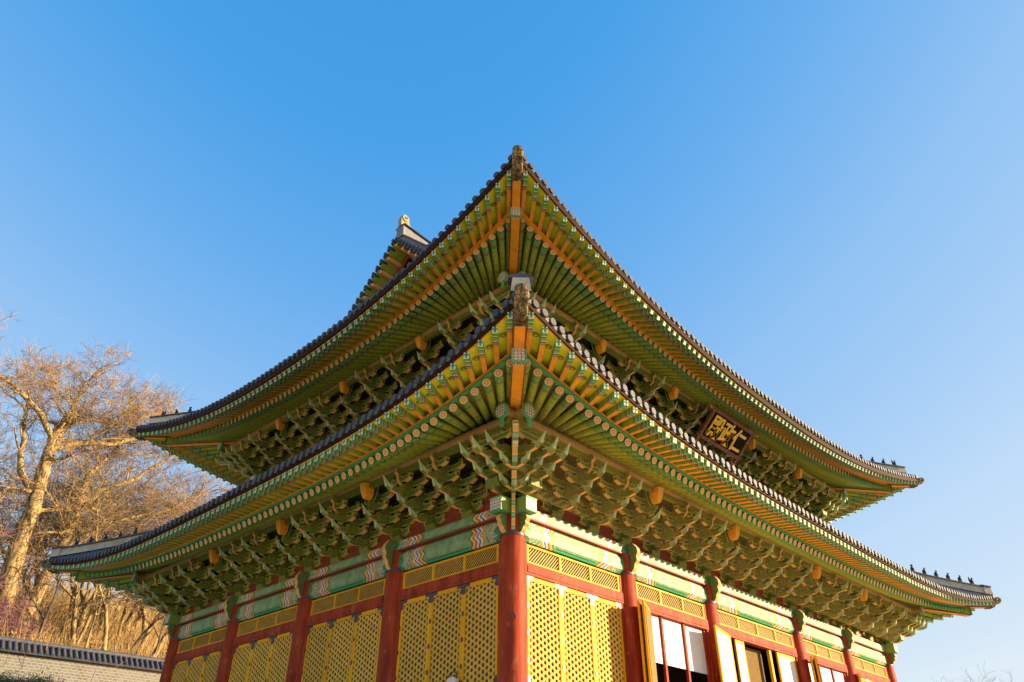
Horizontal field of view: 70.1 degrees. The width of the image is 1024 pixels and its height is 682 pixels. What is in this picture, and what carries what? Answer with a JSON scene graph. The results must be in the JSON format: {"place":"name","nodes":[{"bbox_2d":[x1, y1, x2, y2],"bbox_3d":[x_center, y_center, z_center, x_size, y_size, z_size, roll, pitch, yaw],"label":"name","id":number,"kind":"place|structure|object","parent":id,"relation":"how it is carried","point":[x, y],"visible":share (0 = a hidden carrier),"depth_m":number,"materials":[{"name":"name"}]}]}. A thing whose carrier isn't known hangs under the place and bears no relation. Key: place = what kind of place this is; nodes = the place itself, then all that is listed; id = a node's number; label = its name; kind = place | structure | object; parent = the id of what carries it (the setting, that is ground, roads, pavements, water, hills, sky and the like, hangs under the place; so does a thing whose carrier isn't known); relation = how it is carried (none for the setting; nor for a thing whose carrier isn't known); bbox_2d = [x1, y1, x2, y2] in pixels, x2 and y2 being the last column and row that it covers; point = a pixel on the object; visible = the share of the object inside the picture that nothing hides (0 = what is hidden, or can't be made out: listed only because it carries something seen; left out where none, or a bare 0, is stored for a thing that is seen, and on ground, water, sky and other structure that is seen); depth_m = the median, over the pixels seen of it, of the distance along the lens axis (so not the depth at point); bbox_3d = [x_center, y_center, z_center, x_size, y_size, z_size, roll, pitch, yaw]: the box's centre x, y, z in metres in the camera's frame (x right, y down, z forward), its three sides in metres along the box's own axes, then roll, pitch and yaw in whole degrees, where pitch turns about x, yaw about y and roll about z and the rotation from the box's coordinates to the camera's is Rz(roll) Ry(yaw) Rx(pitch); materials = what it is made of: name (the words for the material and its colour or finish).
{"place":"outdoors","nodes":[
{"label":"outdoors","id":0,"kind":"place"},
{"bbox_2d":[0,0,1023,681],"label":"sky","id":1,"kind":"structure","parent":0,"point":[827,196],"materials":[{"name":"blue"}]},
{"bbox_2d":[39,145,1001,681],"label":"palace hall","id":2,"kind":"structure","parent":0,"point":[465,447],"depth_m":21.86,"materials":[{"name":"wood"}]},
{"bbox_2d":[171,659,189,681],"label":"door leaf","id":3,"kind":"structure","parent":2,"relation":"in","point":[180,669],"depth_m":26.73,"materials":[{"name":"yellow wood"}]},
{"bbox_2d":[185,654,205,681],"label":"door leaf","id":4,"kind":"structure","parent":2,"relation":"in","point":[196,665],"depth_m":25.99,"materials":[{"name":"yellow wood"}]},
{"bbox_2d":[201,650,221,681],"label":"door leaf","id":5,"kind":"structure","parent":2,"relation":"in","point":[211,664],"depth_m":25.31,"materials":[{"name":"yellow wood"}]},
{"bbox_2d":[228,642,252,681],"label":"door leaf","id":6,"kind":"structure","parent":2,"relation":"in","point":[239,668],"depth_m":24.06,"materials":[{"name":"yellow wood"}]},
{"bbox_2d":[246,636,272,681],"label":"door leaf","id":7,"kind":"structure","parent":2,"relation":"in","point":[261,649],"depth_m":23.33,"materials":[{"name":"yellow wood"}]},
{"bbox_2d":[265,631,292,681],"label":"door leaf","id":8,"kind":"structure","parent":2,"relation":"in","point":[281,644],"depth_m":22.61,"materials":[{"name":"yellow wood"}]},
{"bbox_2d":[301,620,331,681],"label":"door leaf","id":9,"kind":"structure","parent":2,"relation":"in","point":[316,651],"depth_m":21.39,"materials":[{"name":"yellow wood"}]},
{"bbox_2d":[324,613,356,681],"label":"door leaf","id":10,"kind":"structure","parent":2,"relation":"in","point":[340,645],"depth_m":20.65,"materials":[{"name":"yellow wood"}]},
{"bbox_2d":[349,606,382,681],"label":"door leaf","id":11,"kind":"structure","parent":2,"relation":"in","point":[366,639],"depth_m":19.93,"materials":[{"name":"yellow wood"}]},
{"bbox_2d":[395,593,430,681],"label":"door leaf","id":12,"kind":"structure","parent":2,"relation":"in","point":[411,666],"depth_m":18.70,"materials":[{"name":"yellow wood"}]},
{"bbox_2d":[426,585,462,681],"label":"door leaf","id":13,"kind":"structure","parent":2,"relation":"in","point":[445,621],"depth_m":17.98,"materials":[{"name":"yellow wood"}]},
{"bbox_2d":[447,671,458,681],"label":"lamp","id":14,"kind":"object","parent":2,"relation":"attached to","point":[452,679],"visible":1,"depth_m":16.95,"materials":[{"name":"paint"}]},
{"bbox_2d":[460,575,497,681],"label":"door leaf","id":15,"kind":"structure","parent":2,"relation":"in","point":[480,597],"depth_m":17.24,"materials":[{"name":"yellow wood"}]},
{"bbox_2d":[527,575,563,681],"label":"door leaf","id":16,"kind":"structure","parent":2,"relation":"in","point":[545,664],"depth_m":17.28,"materials":[{"name":"yellow wood"}]},
{"bbox_2d":[561,586,596,681],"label":"door leaf","id":17,"kind":"structure","parent":2,"relation":"in","point":[579,662],"depth_m":18.08,"materials":[{"name":"yellow wood"}]},
{"bbox_2d":[592,595,626,681],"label":"door leaf","id":18,"kind":"structure","parent":2,"relation":"in","point":[608,637],"depth_m":18.88,"materials":[{"name":"yellow wood"}]},
{"bbox_2d":[637,601,648,681],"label":"door leaf","id":19,"kind":"structure","parent":2,"relation":"in","point":[640,613],"depth_m":19.01,"materials":[{"name":"wood"}]},
{"bbox_2d":[641,600,657,681],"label":"door leaf","id":20,"kind":"structure","parent":2,"relation":"in","point":[649,641],"depth_m":19.17,"materials":[{"name":"wood"}]},
{"bbox_2d":[713,625,736,681],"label":"door leaf","id":21,"kind":"structure","parent":2,"relation":"in","point":[724,649],"depth_m":22.10,"materials":[{"name":"white paper"}]},
{"bbox_2d":[694,404,758,465],"bbox_3d":[8.343,3.653,28.851,3.758,1.861,0.429,30,1,-37],"label":"signboard","id":22,"kind":"object","parent":2,"relation":"hanging from","point":[724,432],"visible":0.98,"depth_m":28.62,"materials":[{"name":"black paint"}]},
{"bbox_2d":[733,639,749,681],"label":"door leaf","id":23,"kind":"structure","parent":2,"relation":"in","point":[739,647],"depth_m":23.31,"materials":[{"name":"white paper"}]},
{"bbox_2d":[775,652,798,681],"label":"door leaf","id":24,"kind":"structure","parent":2,"relation":"in","point":[787,668],"depth_m":25.35,"materials":[{"name":"white paper"}]},
{"bbox_2d":[810,656,816,681],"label":"door leaf","id":25,"kind":"structure","parent":2,"relation":"in","point":[811,660],"depth_m":25.70,"materials":[{"name":"wood"}]},
{"bbox_2d":[813,655,820,681],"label":"door leaf","id":26,"kind":"structure","parent":2,"relation":"in","point":[814,658],"depth_m":25.70,"materials":[{"name":"wood"}]},
{"bbox_3d":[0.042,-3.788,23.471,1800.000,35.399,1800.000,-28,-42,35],"label":"ground","id":27,"kind":"structure","parent":0,"visible":0},
{"bbox_2d":[0,565,16,593],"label":"mauve tree","id":28,"kind":"object","parent":27,"relation":"on","point":[7,580],"visible":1,"depth_m":46.82,"materials":[{"name":"pink plant"}]},
{"bbox_2d":[0,518,26,561],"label":"mauve tree","id":29,"kind":"object","parent":27,"relation":"on","point":[6,533],"visible":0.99,"depth_m":47.34,"materials":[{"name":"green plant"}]},
{"bbox_2d":[0,588,53,639],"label":"mauve tree","id":30,"kind":"object","parent":27,"relation":"on","point":[3,616],"visible":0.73,"depth_m":48.49,"materials":[{"name":"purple plant"}]},
{"bbox_2d":[0,667,66,681],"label":"hedge","id":31,"kind":"object","parent":27,"relation":"on","point":[39,679],"visible":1,"depth_m":44.59,"materials":[{"name":"green plant"}]},
{"bbox_2d":[0,399,91,553],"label":"bare tree","id":32,"kind":"object","parent":27,"relation":"on","point":[27,466],"visible":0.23,"depth_m":59.77,"materials":[{"name":"brown plant"}]},
{"bbox_2d":[0,417,91,552],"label":"bare tree","id":33,"kind":"object","parent":27,"relation":"on","point":[18,476],"visible":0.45,"depth_m":55.92,"materials":[{"name":"brown plant"}]},
{"bbox_2d":[0,427,110,590],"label":"bare tree","id":34,"kind":"object","parent":27,"relation":"on","point":[39,516],"visible":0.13,"depth_m":58.89,"materials":[{"name":"brown plant"}]},
{"bbox_2d":[0,419,114,568],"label":"bare tree","id":35,"kind":"object","parent":27,"relation":"on","point":[1,512],"visible":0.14,"depth_m":67.89,"materials":[{"name":"brown plant"}]},
{"bbox_2d":[0,493,120,640],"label":"thin tree","id":36,"kind":"object","parent":27,"relation":"on","point":[48,609],"visible":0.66,"depth_m":50.31,"materials":[{"name":"brown plant"}]},
{"bbox_2d":[0,426,146,607],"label":"bare tree","id":37,"kind":"object","parent":27,"relation":"on","point":[1,554],"visible":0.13,"depth_m":64.47,"materials":[{"name":"brown plant"}]},
{"bbox_2d":[3,494,147,617],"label":"bare tree","id":38,"kind":"object","parent":27,"relation":"on","point":[73,590],"visible":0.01,"depth_m":66.47,"materials":[{"name":"brown plant"}]},
{"bbox_2d":[2,450,149,546],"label":"bare tree","id":39,"kind":"object","parent":27,"relation":"on","point":[102,504],"visible":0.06,"depth_m":66.86,"materials":[{"name":"brown plant"}]},
{"bbox_2d":[0,450,154,635],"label":"thin tree","id":40,"kind":"object","parent":27,"relation":"on","point":[28,563],"visible":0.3,"depth_m":56.23,"materials":[{"name":"brown plant"}]},
{"bbox_2d":[0,371,159,639],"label":"bare tree","id":41,"kind":"object","parent":27,"relation":"on","point":[63,520],"visible":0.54,"depth_m":55.77,"materials":[{"name":"brown plant"}]},
{"bbox_2d":[0,636,164,681],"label":"garden wall","id":42,"kind":"structure","parent":27,"relation":"on","point":[66,662],"depth_m":47.46,"materials":[{"name":"beige brick"}]},
{"bbox_2d":[0,551,168,681],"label":"undergrowth","id":43,"kind":"object","parent":27,"relation":"on","point":[55,615],"visible":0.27,"depth_m":59.88,"materials":[{"name":"brown plant"}]},
{"bbox_2d":[0,302,185,635],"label":"bare tree","id":44,"kind":"object","parent":27,"relation":"on","point":[34,509],"visible":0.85,"depth_m":55.63,"materials":[{"name":"brown plant"}]},
{"bbox_2d":[39,467,153,639],"bbox_3d":[-34.775,19.951,64.666,12.316,17.225,20.927,-13,-36,19],"label":"bare tree","id":45,"kind":"object","parent":27,"relation":"on","point":[96,596],"visible":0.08,"depth_m":60.38,"materials":[{"name":"brown plant"}]},
{"bbox_2d":[0,455,195,645],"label":"thin tree","id":46,"kind":"object","parent":27,"relation":"on","point":[74,615],"visible":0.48,"depth_m":54.08,"materials":[{"name":"brown plant"}]},
{"bbox_2d":[5,455,193,646],"bbox_3d":[-33.653,18.148,59.771,15.857,17.130,10.907,-9,-34,13],"label":"bare tree","id":47,"kind":"object","parent":27,"relation":"on","point":[83,613],"visible":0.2,"depth_m":60.47,"materials":[{"name":"brown plant"}]},
{"bbox_2d":[34,428,165,650],"bbox_3d":[-31.884,16.379,54.121,11.523,17.178,17.073,7,-34,-10],"label":"thin tree","id":48,"kind":"object","parent":27,"relation":"on","point":[105,632],"visible":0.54,"depth_m":52.73,"materials":[{"name":"brown plant"}]},
{"bbox_2d":[3,470,211,651],"bbox_3d":[-27.422,17.224,54.447,20.530,16.348,10.662,-3,-34,5],"label":"thin tree","id":49,"kind":"object","parent":27,"relation":"on","point":[88,619],"visible":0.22,"depth_m":53.59,"materials":[{"name":"brown plant"}]},
{"bbox_2d":[46,444,183,642],"bbox_3d":[-35.785,17.223,62.767,12.465,19.639,9.247,-14,-36,21],"label":"thin tree","id":50,"kind":"object","parent":27,"relation":"on","point":[93,631],"visible":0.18,"depth_m":63.33,"materials":[{"name":"brown plant"}]},
{"bbox_2d":[0,368,234,637],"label":"bare tree","id":51,"kind":"object","parent":27,"relation":"on","point":[39,578],"visible":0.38,"depth_m":59.14,"materials":[{"name":"brown plant"}]},
{"bbox_2d":[88,588,165,643],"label":"thin tree","id":52,"kind":"object","parent":27,"relation":"on","point":[162,628],"visible":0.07,"depth_m":57.95,"materials":[{"name":"brown plant"}]},
{"bbox_2d":[51,458,204,636],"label":"bare tree","id":53,"kind":"object","parent":27,"relation":"on","point":[99,619],"visible":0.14,"depth_m":71.35,"materials":[{"name":"brown plant"}]},
{"bbox_2d":[84,478,179,647],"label":"thin tree","id":54,"kind":"object","parent":27,"relation":"on","point":[90,630],"visible":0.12,"depth_m":55.40,"materials":[{"name":"brown plant"}]},
{"bbox_2d":[107,485,159,630],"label":"bare tree","id":55,"kind":"object","parent":27,"relation":"on","point":[118,607],"depth_m":74.25,"materials":[{"name":"grey plant"}]},
{"bbox_2d":[46,399,228,641],"bbox_3d":[-29.125,14.427,56.986,14.620,20.428,16.198,-28,-42,35],"label":"thin tree","id":56,"kind":"object","parent":27,"relation":"on","point":[84,598],"visible":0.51,"depth_m":56.04,"materials":[{"name":"brown plant"}]},
{"bbox_2d":[93,477,184,652],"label":"bare tree","id":57,"kind":"object","parent":27,"relation":"on","point":[144,625],"visible":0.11,"depth_m":61.44,"materials":[{"name":"brown plant"}]},
{"bbox_2d":[120,593,167,642],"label":"bare tree","id":58,"kind":"object","parent":27,"relation":"on","point":[149,610],"visible":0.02,"depth_m":64.28,"materials":[{"name":"grey plant"}]},
{"bbox_2d":[111,453,212,649],"bbox_3d":[-29.096,19.570,64.203,15.629,18.548,14.773,-28,-42,35],"label":"thin tree","id":59,"kind":"object","parent":27,"relation":"on","point":[125,608],"visible":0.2,"depth_m":62.11,"materials":[{"name":"brown plant"}]},
{"bbox_2d":[110,470,227,640],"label":"bare tree","id":60,"kind":"object","parent":27,"relation":"on","point":[129,618],"visible":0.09,"depth_m":66.31,"materials":[{"name":"grey plant"}]},
{"bbox_2d":[133,482,211,654],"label":"thin tree","id":61,"kind":"object","parent":27,"relation":"on","point":[147,634],"visible":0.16,"depth_m":57.83,"materials":[{"name":"brown plant"}]},
{"bbox_2d":[113,467,235,633],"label":"bare tree","id":62,"kind":"object","parent":27,"relation":"on","point":[172,513],"visible":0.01,"depth_m":76.67,"materials":[{"name":"grey plant"}]},
{"bbox_2d":[127,476,229,653],"bbox_3d":[-23.467,19.257,58.899,10.103,15.815,15.287,-28,-42,35],"label":"thin tree","id":63,"kind":"object","parent":27,"relation":"on","point":[146,630],"visible":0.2,"depth_m":57.64,"materials":[{"name":"brown plant"}]},
{"bbox_2d":[150,497,209,656],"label":"thin tree","id":64,"kind":"object","parent":27,"relation":"on","point":[163,639],"visible":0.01,"depth_m":53.77,"materials":[{"name":"brown plant"}]},
{"bbox_2d":[933,658,1012,681],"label":"distant tree","id":65,"kind":"object","parent":27,"relation":"on","point":[981,674],"visible":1,"depth_m":100.22,"materials":[{"name":"brown plant"}]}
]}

